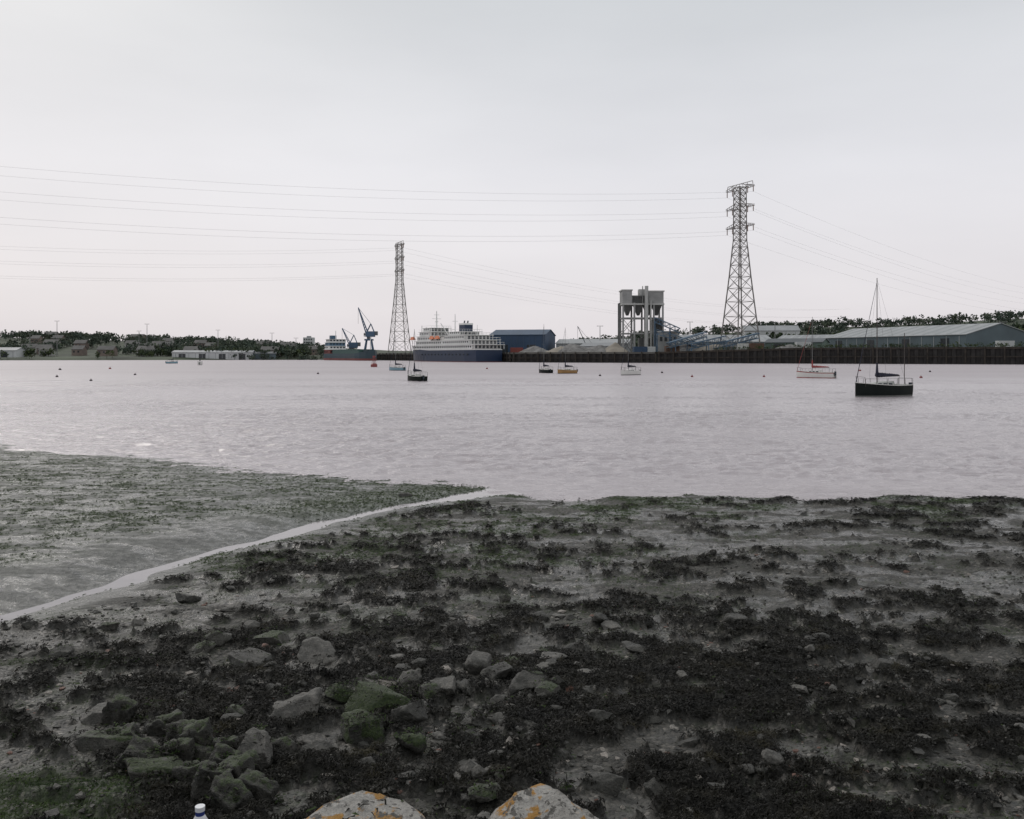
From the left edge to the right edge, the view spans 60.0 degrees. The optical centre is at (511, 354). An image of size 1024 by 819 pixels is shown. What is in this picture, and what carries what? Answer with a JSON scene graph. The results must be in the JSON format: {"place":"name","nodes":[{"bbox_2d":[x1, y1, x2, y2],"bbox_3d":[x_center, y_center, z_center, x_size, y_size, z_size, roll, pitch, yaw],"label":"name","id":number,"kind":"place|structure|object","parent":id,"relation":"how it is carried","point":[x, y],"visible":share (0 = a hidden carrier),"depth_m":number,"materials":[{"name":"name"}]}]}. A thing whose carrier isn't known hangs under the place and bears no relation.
{"place":"outdoors","nodes":[
{"label":"outdoors","id":0,"kind":"place"},
{"bbox_2d":[0,488,522,621],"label":"tidal stream","id":1,"kind":"structure","parent":0,"point":[134,578],"depth_m":14.14,"materials":[{"name":"grey liquid"}]},
{"bbox_2d":[0,444,1023,818],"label":"foreshore","id":2,"kind":"structure","parent":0,"point":[92,562],"depth_m":10.43,"materials":[{"name":"soil"}]},
{"bbox_2d":[47,645,74,657],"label":"stone","id":3,"kind":"object","parent":2,"relation":"on","point":[64,651],"visible":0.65,"depth_m":7.84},
{"bbox_2d":[80,702,106,724],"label":"boulder","id":4,"kind":"object","parent":2,"relation":"on","point":[94,715],"visible":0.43,"depth_m":5.96,"materials":[{"name":"grey stone"}]},
{"bbox_2d":[75,730,132,750],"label":"boulder","id":5,"kind":"object","parent":2,"relation":"on","point":[100,740],"visible":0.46,"depth_m":5.30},
{"bbox_2d":[96,621,120,629],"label":"stone","id":6,"kind":"object","parent":2,"relation":"on","point":[114,625],"visible":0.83,"depth_m":8.92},
{"bbox_2d":[102,693,138,726],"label":"boulder","id":7,"kind":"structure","parent":2,"relation":"on","point":[126,715],"depth_m":5.92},
{"bbox_2d":[105,722,140,736],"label":"boulder","id":8,"kind":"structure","parent":2,"relation":"on","point":[131,728],"depth_m":5.41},
{"bbox_2d":[118,733,166,768],"bbox_3d":[-2.042,2.279,5.005,0.305,0.134,0.172,22,16,-5],"label":"rock","id":9,"kind":"object","parent":2,"relation":"on","point":[136,742],"depth_m":4.98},
{"bbox_2d":[124,754,182,782],"bbox_3d":[-1.985,2.298,4.898,0.395,0.156,0.247,0,0,-4],"label":"boulder","id":10,"kind":"object","parent":2,"relation":"on","point":[141,767],"visible":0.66,"depth_m":4.83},
{"bbox_2d":[143,709,184,736],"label":"boulder","id":11,"kind":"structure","parent":2,"relation":"on","point":[156,726],"depth_m":5.64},
{"bbox_2d":[158,737,194,761],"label":"rock","id":12,"kind":"object","parent":2,"relation":"on","point":[187,745],"depth_m":5.02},
{"bbox_2d":[165,719,201,740],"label":"boulder","id":13,"kind":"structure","parent":2,"relation":"on","point":[182,724],"depth_m":5.40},
{"bbox_2d":[171,760,200,783],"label":"rock","id":14,"kind":"object","parent":2,"relation":"on","point":[185,770],"depth_m":4.78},
{"bbox_2d":[175,592,201,602],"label":"stone","id":15,"kind":"object","parent":2,"relation":"on","point":[183,598],"visible":0.94,"depth_m":10.24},
{"bbox_2d":[179,717,213,745],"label":"boulder","id":16,"kind":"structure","parent":2,"relation":"on","point":[193,730],"depth_m":5.15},
{"bbox_2d":[194,804,207,818],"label":"plastic bottle","id":17,"kind":"object","parent":2,"relation":"on","point":[199,811],"visible":1,"depth_m":3.54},
{"bbox_2d":[191,640,216,653],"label":"stone","id":18,"kind":"object","parent":2,"relation":"on","point":[196,649],"visible":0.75,"depth_m":8.00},
{"bbox_2d":[194,743,213,761],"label":"rock","id":19,"kind":"object","parent":2,"relation":"on","point":[204,752],"depth_m":5.04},
{"bbox_2d":[190,760,232,799],"bbox_3d":[-1.563,2.223,4.615,0.190,0.186,0.137,15,-5,-7],"label":"rock","id":20,"kind":"object","parent":2,"relation":"on","point":[198,786],"depth_m":4.56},
{"bbox_2d":[204,630,226,646],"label":"stone","id":21,"kind":"object","parent":2,"relation":"on","point":[219,639],"visible":0.88,"depth_m":8.23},
{"bbox_2d":[208,742,241,763],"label":"rock","id":22,"kind":"object","parent":2,"relation":"on","point":[222,748],"depth_m":4.89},
{"bbox_2d":[212,735,238,749],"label":"boulder","id":23,"kind":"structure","parent":2,"relation":"on","point":[228,742],"depth_m":5.10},
{"bbox_2d":[205,770,253,814],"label":"boulder","id":24,"kind":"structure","parent":2,"relation":"on","point":[224,781],"depth_m":4.45,"materials":[{"name":"stone"}]},
{"bbox_2d":[224,704,245,717],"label":"stone","id":25,"kind":"object","parent":2,"relation":"on","point":[236,710],"visible":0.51,"depth_m":5.96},
{"bbox_2d":[218,753,254,778],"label":"rock","id":26,"kind":"object","parent":2,"relation":"on","point":[236,764],"depth_m":4.70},
{"bbox_2d":[237,749,259,769],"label":"rock","id":27,"kind":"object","parent":2,"relation":"on","point":[253,754],"depth_m":4.89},
{"bbox_2d":[228,647,272,668],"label":"boulder","id":28,"kind":"object","parent":2,"relation":"on","point":[253,655],"visible":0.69,"depth_m":7.45,"materials":[{"name":"stone"}]},
{"bbox_2d":[243,620,259,630],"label":"stone","id":29,"kind":"object","parent":2,"relation":"on","point":[250,623],"visible":0.76,"depth_m":8.74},
{"bbox_2d":[238,727,272,770],"bbox_3d":[-1.468,2.301,5.055,0.209,0.309,0.190,14,-5,10],"label":"boulder","id":30,"kind":"object","parent":2,"relation":"on","point":[266,753],"visible":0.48,"depth_m":5.04,"materials":[{"name":"grey stone"}]},
{"bbox_2d":[237,768,279,807],"bbox_3d":[-1.331,2.268,4.576,0.235,0.195,0.141,20,3,6],"label":"rock","id":31,"kind":"object","parent":2,"relation":"on","point":[250,778],"depth_m":4.54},
{"bbox_2d":[252,630,289,644],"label":"boulder","id":32,"kind":"object","parent":2,"relation":"on","point":[273,637],"visible":0.78,"depth_m":8.31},
{"bbox_2d":[272,736,296,754],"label":"boulder","id":33,"kind":"object","parent":2,"relation":"on","point":[289,745],"visible":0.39,"depth_m":5.28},
{"bbox_2d":[270,687,323,721],"bbox_3d":[-1.459,2.445,6.066,0.374,0.257,0.261,-9,5,-12],"label":"boulder","id":34,"kind":"object","parent":2,"relation":"on","point":[293,709],"visible":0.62,"depth_m":5.99,"materials":[{"name":"grey stone"}]},
{"bbox_2d":[295,735,315,744],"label":"stone","id":35,"kind":"object","parent":2,"relation":"on","point":[307,739],"visible":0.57,"depth_m":5.52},
{"bbox_2d":[297,637,338,665],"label":"boulder","id":36,"kind":"object","parent":2,"relation":"on","point":[311,647],"visible":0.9,"depth_m":7.68,"materials":[{"name":"grey stone"}]},
{"bbox_2d":[312,740,332,750],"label":"stone","id":37,"kind":"object","parent":2,"relation":"on","point":[320,744],"visible":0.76,"depth_m":5.49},
{"bbox_2d":[324,683,353,704],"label":"boulder","id":38,"kind":"object","parent":2,"relation":"on","point":[339,698],"visible":0.48,"depth_m":6.47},
{"bbox_2d":[336,604,350,614],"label":"stone","id":39,"kind":"object","parent":2,"relation":"on","point":[345,609],"visible":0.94,"depth_m":9.57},
{"bbox_2d":[340,709,384,744],"bbox_3d":[-0.951,2.420,5.708,0.299,0.251,0.253,0,0,-14],"label":"boulder","id":40,"kind":"object","parent":2,"relation":"on","point":[351,735],"visible":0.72,"depth_m":5.62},
{"bbox_2d":[306,790,425,818],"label":"lichen rock","id":41,"kind":"object","parent":2,"relation":"on","point":[336,809],"visible":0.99,"depth_m":3.12,"materials":[{"name":"stone"}]},
{"bbox_2d":[343,681,410,712],"bbox_3d":[-0.960,2.459,6.233,0.514,0.301,0.418,0,0,-13],"label":"boulder","id":42,"kind":"object","parent":2,"relation":"on","point":[363,702],"visible":0.6,"depth_m":6.14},
{"bbox_2d":[391,699,427,725],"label":"boulder","id":43,"kind":"object","parent":2,"relation":"on","point":[409,713],"visible":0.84,"depth_m":5.87,"materials":[{"name":"stone"}]},
{"bbox_2d":[397,669,421,684],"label":"stone","id":44,"kind":"object","parent":2,"relation":"on","point":[411,674],"visible":0.5,"depth_m":6.87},
{"bbox_2d":[394,733,426,754],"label":"boulder","id":45,"kind":"object","parent":2,"relation":"on","point":[417,745],"visible":0.91,"depth_m":5.30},
{"bbox_2d":[418,683,440,698],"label":"stone","id":46,"kind":"object","parent":2,"relation":"on","point":[431,687],"visible":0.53,"depth_m":6.47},
{"bbox_2d":[430,676,455,695],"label":"stone","id":47,"kind":"object","parent":2,"relation":"on","point":[448,683],"visible":0.77,"depth_m":6.55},
{"bbox_2d":[456,679,474,691],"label":"stone","id":48,"kind":"object","parent":2,"relation":"on","point":[464,684],"visible":0.72,"depth_m":6.69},
{"bbox_2d":[6,592,926,818],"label":"seaweed","id":49,"kind":"object","parent":2,"relation":"on","point":[361,723],"visible":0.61,"depth_m":5.51,"materials":[{"name":"plant"}]},
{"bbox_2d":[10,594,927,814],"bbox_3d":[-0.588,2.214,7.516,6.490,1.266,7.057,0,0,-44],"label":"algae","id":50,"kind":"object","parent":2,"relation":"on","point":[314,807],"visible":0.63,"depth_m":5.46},
{"bbox_2d":[459,717,481,727],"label":"stone","id":51,"kind":"object","parent":2,"relation":"on","point":[466,721],"visible":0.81,"depth_m":5.92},
{"bbox_2d":[465,651,492,673],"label":"boulder","id":52,"kind":"object","parent":2,"relation":"on","point":[475,660],"visible":0.67,"depth_m":7.24,"materials":[{"name":"grey stone"}]},
{"bbox_2d":[467,783,500,802],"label":"boulder","id":53,"kind":"object","parent":2,"relation":"on","point":[487,795],"visible":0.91,"depth_m":4.45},
{"bbox_2d":[487,712,504,724],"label":"stone","id":54,"kind":"object","parent":2,"relation":"on","point":[497,716],"visible":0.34,"depth_m":6.03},
{"bbox_2d":[480,661,512,680],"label":"boulder","id":55,"kind":"object","parent":2,"relation":"on","point":[502,672],"visible":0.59,"depth_m":6.97,"materials":[{"name":"stone"}]},
{"bbox_2d":[0,495,1023,818],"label":"seaweed","id":56,"kind":"object","parent":2,"relation":"on","point":[842,807],"visible":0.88,"depth_m":6.46,"materials":[{"name":"plant"}]},
{"bbox_2d":[0,536,1023,818],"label":"shingle","id":57,"kind":"object","parent":2,"relation":"on","point":[464,766],"visible":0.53,"depth_m":6.03,"materials":[{"name":"gravel"}]},
{"bbox_2d":[0,452,1023,818],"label":"algae","id":58,"kind":"object","parent":2,"relation":"on","point":[104,784],"visible":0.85,"depth_m":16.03,"materials":[{"name":"plant"}]},
{"bbox_2d":[509,670,547,695],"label":"boulder","id":59,"kind":"object","parent":2,"relation":"on","point":[522,679],"visible":0.58,"depth_m":6.63,"materials":[{"name":"stone"}]},
{"bbox_2d":[488,783,598,818],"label":"lichen rock","id":60,"kind":"object","parent":2,"relation":"on","point":[540,801],"visible":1,"depth_m":3.08,"materials":[{"name":"stone"}]},
{"bbox_2d":[535,680,560,695],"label":"stone","id":61,"kind":"object","parent":2,"relation":"on","point":[554,688],"visible":0.7,"depth_m":6.42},
{"bbox_2d":[540,651,566,659],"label":"stone","id":62,"kind":"object","parent":2,"relation":"on","point":[552,654],"visible":0.71,"depth_m":7.50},
{"bbox_2d":[554,747,577,761],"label":"stone","id":63,"kind":"object","parent":2,"relation":"on","point":[562,752],"visible":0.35,"depth_m":5.25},
{"bbox_2d":[563,642,590,650],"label":"stone","id":64,"kind":"object","parent":2,"relation":"on","point":[573,646],"visible":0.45,"depth_m":8.06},
{"bbox_2d":[587,709,612,722],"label":"stone","id":65,"kind":"object","parent":2,"relation":"on","point":[598,715],"visible":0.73,"depth_m":5.76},
{"bbox_2d":[585,772,623,794],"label":"boulder","id":66,"kind":"object","parent":2,"relation":"on","point":[606,783],"visible":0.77,"depth_m":4.69,"materials":[{"name":"stone"}]},
{"bbox_2d":[601,620,620,629],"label":"stone","id":67,"kind":"object","parent":2,"relation":"on","point":[610,624],"visible":0.77,"depth_m":8.78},
{"bbox_2d":[622,641,645,653],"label":"stone","id":68,"kind":"object","parent":2,"relation":"on","point":[633,647],"visible":0.81,"depth_m":7.89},
{"bbox_2d":[640,715,662,724],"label":"stone","id":69,"kind":"object","parent":2,"relation":"on","point":[653,720],"visible":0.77,"depth_m":5.88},
{"bbox_2d":[643,777,666,796],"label":"stone","id":70,"kind":"object","parent":2,"relation":"on","point":[652,786],"visible":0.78,"depth_m":4.71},
{"bbox_2d":[677,737,698,747],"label":"stone","id":71,"kind":"object","parent":2,"relation":"on","point":[691,742],"visible":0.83,"depth_m":5.43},
{"bbox_2d":[723,613,746,625],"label":"stone","id":72,"kind":"object","parent":2,"relation":"on","point":[732,617],"visible":0.79,"depth_m":8.95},
{"bbox_2d":[761,748,783,765],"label":"stone","id":73,"kind":"object","parent":2,"relation":"on","point":[772,756],"visible":0.91,"depth_m":5.03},
{"bbox_2d":[761,605,788,612],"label":"stone","id":74,"kind":"object","parent":2,"relation":"on","point":[772,608],"visible":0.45,"depth_m":9.57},
{"bbox_2d":[869,658,893,667],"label":"stone","id":75,"kind":"object","parent":2,"relation":"on","point":[879,662],"visible":0.77,"depth_m":7.54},
{"bbox_2d":[0,360,1023,504],"bbox_3d":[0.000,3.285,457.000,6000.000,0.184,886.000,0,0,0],"label":"river","id":76,"kind":"structure","parent":0,"point":[586,432],"depth_m":42.30,"materials":[{"name":"grey liquid"}]},
{"bbox_2d":[323,331,376,360],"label":"cargo ship","id":77,"kind":"object","parent":76,"relation":"on","point":[335,349],"visible":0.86,"depth_m":547.51},
{"bbox_2d":[389,335,405,370],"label":"sailing boat","id":78,"kind":"object","parent":76,"relation":"on","point":[397,368],"visible":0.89,"depth_m":188.62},
{"bbox_2d":[407,329,427,380],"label":"sailing boat","id":79,"kind":"object","parent":76,"relation":"on","point":[415,376],"visible":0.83,"depth_m":112.22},
{"bbox_2d":[410,311,504,361],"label":"expedition cruise ship","id":80,"kind":"object","parent":76,"relation":"on","point":[465,343],"visible":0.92,"depth_m":424.79},
{"bbox_2d":[558,332,577,373],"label":"sailing boat","id":81,"kind":"object","parent":76,"relation":"on","point":[565,371],"visible":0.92,"depth_m":157.74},
{"bbox_2d":[621,334,640,374],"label":"sailing boat","id":82,"kind":"object","parent":76,"relation":"on","point":[630,372],"visible":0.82,"depth_m":145.81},
{"bbox_2d":[796,317,836,377],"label":"sailing boat","id":83,"kind":"object","parent":76,"relation":"on","point":[813,374],"visible":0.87,"depth_m":126.94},
{"bbox_2d":[855,283,913,396],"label":"sailing boat","id":84,"kind":"object","parent":76,"relation":"on","point":[886,388],"visible":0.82,"depth_m":69.90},
{"bbox_2d":[0,319,1023,361],"bbox_3d":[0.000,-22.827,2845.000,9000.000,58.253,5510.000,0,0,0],"label":"bank","id":85,"kind":"structure","parent":0,"point":[64,353],"depth_m":613.81,"materials":[{"name":"plant"}]},
{"bbox_2d":[0,347,26,356],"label":"riverside warehouse","id":86,"kind":"structure","parent":85,"relation":"on","point":[14,351],"depth_m":576.21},
{"bbox_2d":[0,346,311,358],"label":"riverside trees","id":87,"kind":"object","parent":85,"relation":"on","point":[166,352],"visible":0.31,"depth_m":600.05,"materials":[{"name":"green plant"}]},
{"bbox_2d":[0,329,324,359],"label":"distant woodland","id":88,"kind":"object","parent":85,"relation":"on","point":[97,337],"visible":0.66,"depth_m":714.70,"materials":[{"name":"green plant"}]},
{"bbox_2d":[21,332,318,356],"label":"distant houses","id":89,"kind":"structure","parent":85,"relation":"on","point":[80,348],"depth_m":639.03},
{"bbox_2d":[171,350,254,359],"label":"riverside warehouse","id":90,"kind":"structure","parent":85,"relation":"on","point":[218,354],"depth_m":593.62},
{"bbox_2d":[342,328,360,348],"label":"dock crane","id":91,"kind":"object","parent":85,"relation":"on","point":[352,345],"visible":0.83,"depth_m":588.68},
{"bbox_2d":[358,307,377,348],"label":"dock crane","id":92,"kind":"object","parent":85,"relation":"on","point":[369,334],"visible":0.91,"depth_m":573.69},
{"bbox_2d":[388,241,410,352],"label":"electricity pylon","id":93,"kind":"object","parent":85,"relation":"on","point":[397,279],"visible":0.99,"depth_m":616.36,"materials":[{"name":"metal"}]},
{"bbox_2d":[3,246,395,280],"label":"power line","id":94,"kind":"object","parent":93,"relation":"attached to","point":[193,267],"visible":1,"depth_m":581.04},
{"bbox_2d":[404,249,830,324],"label":"power line","id":95,"kind":"object","parent":93,"relation":"attached to","point":[579,295],"visible":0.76,"depth_m":731.79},
{"bbox_2d":[490,329,555,351],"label":"blue dock shed","id":96,"kind":"structure","parent":85,"relation":"on","point":[509,339],"depth_m":449.62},
{"bbox_2d":[558,344,586,351],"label":"aggregate stockpile","id":97,"kind":"object","parent":85,"relation":"on","point":[574,348],"visible":0.44,"depth_m":397.46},
{"bbox_2d":[555,339,632,351],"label":"store","id":98,"kind":"structure","parent":85,"relation":"on","point":[559,342],"depth_m":448.94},
{"bbox_2d":[584,345,605,351],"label":"aggregate stockpile","id":99,"kind":"object","parent":85,"relation":"on","point":[599,348],"visible":0.41,"depth_m":395.19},
{"bbox_2d":[605,342,626,351],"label":"aggregate stockpile","id":100,"kind":"object","parent":85,"relation":"on","point":[615,347],"visible":0.64,"depth_m":393.09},
{"bbox_2d":[618,286,678,351],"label":"loading silo","id":101,"kind":"object","parent":85,"relation":"on","point":[647,300],"visible":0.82,"depth_m":401.70,"materials":[{"name":"concrete"}]},
{"bbox_2d":[654,317,680,346],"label":"conveyor","id":102,"kind":"object","parent":85,"relation":"on","point":[665,325],"visible":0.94,"depth_m":398.47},
{"bbox_2d":[666,332,707,350],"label":"conveyor","id":103,"kind":"object","parent":85,"relation":"on","point":[671,346],"visible":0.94,"depth_m":378.83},
{"bbox_2d":[377,346,1023,364],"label":"quay wall","id":104,"kind":"structure","parent":85,"relation":"on","point":[960,355],"depth_m":342.45,"materials":[{"name":"metal"}]},
{"bbox_2d":[688,335,726,350],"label":"conveyor","id":105,"kind":"object","parent":85,"relation":"on","point":[706,344],"visible":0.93,"depth_m":370.42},
{"bbox_2d":[678,335,771,347],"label":"dock warehouse","id":106,"kind":"structure","parent":85,"relation":"on","point":[763,338],"depth_m":459.30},
{"bbox_2d":[713,333,759,349],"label":"conveyor","id":107,"kind":"object","parent":85,"relation":"on","point":[738,338],"visible":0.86,"depth_m":379.89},
{"bbox_2d":[720,180,759,344],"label":"electricity pylon","id":108,"kind":"object","parent":85,"relation":"on","point":[740,247],"visible":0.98,"depth_m":398.88,"materials":[{"name":"metal"}]},
{"bbox_2d":[1,166,751,241],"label":"power line","id":109,"kind":"object","parent":108,"relation":"attached to","point":[347,211],"visible":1,"depth_m":344.05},
{"bbox_2d":[728,191,1023,312],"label":"power line","id":110,"kind":"object","parent":108,"relation":"attached to","point":[881,259],"visible":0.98,"depth_m":497.08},
{"bbox_2d":[742,325,800,337],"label":"white factory","id":111,"kind":"structure","parent":85,"relation":"on","point":[789,329],"depth_m":594.42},
{"bbox_2d":[722,330,839,338],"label":"riverside trees","id":112,"kind":"object","parent":85,"relation":"on","point":[774,335],"visible":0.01,"depth_m":512.54,"materials":[{"name":"green plant"}]},
{"bbox_2d":[764,338,829,348],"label":"dock warehouse","id":113,"kind":"structure","parent":85,"relation":"on","point":[784,341],"depth_m":380.44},
{"bbox_2d":[573,310,1023,346],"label":"distant woodland","id":114,"kind":"object","parent":85,"relation":"on","point":[954,319],"visible":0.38,"depth_m":786.22,"materials":[{"name":"green plant"}]},
{"bbox_2d":[777,335,830,338],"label":"dock warehouse","id":115,"kind":"structure","parent":85,"relation":"on","point":[801,336],"depth_m":455.37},
{"bbox_2d":[716,341,1023,349],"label":"scrub","id":116,"kind":"object","parent":85,"relation":"on","point":[891,345],"visible":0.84,"depth_m":333.97,"materials":[{"name":"green plant"}]},
{"bbox_2d":[824,323,1023,347],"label":"dock warehouse","id":117,"kind":"structure","parent":85,"relation":"on","point":[986,334],"depth_m":373.17,"materials":[{"name":"metal"}]},
{"bbox_2d":[0,0,1023,350],"label":"sky","id":118,"kind":"structure","parent":0,"point":[895,124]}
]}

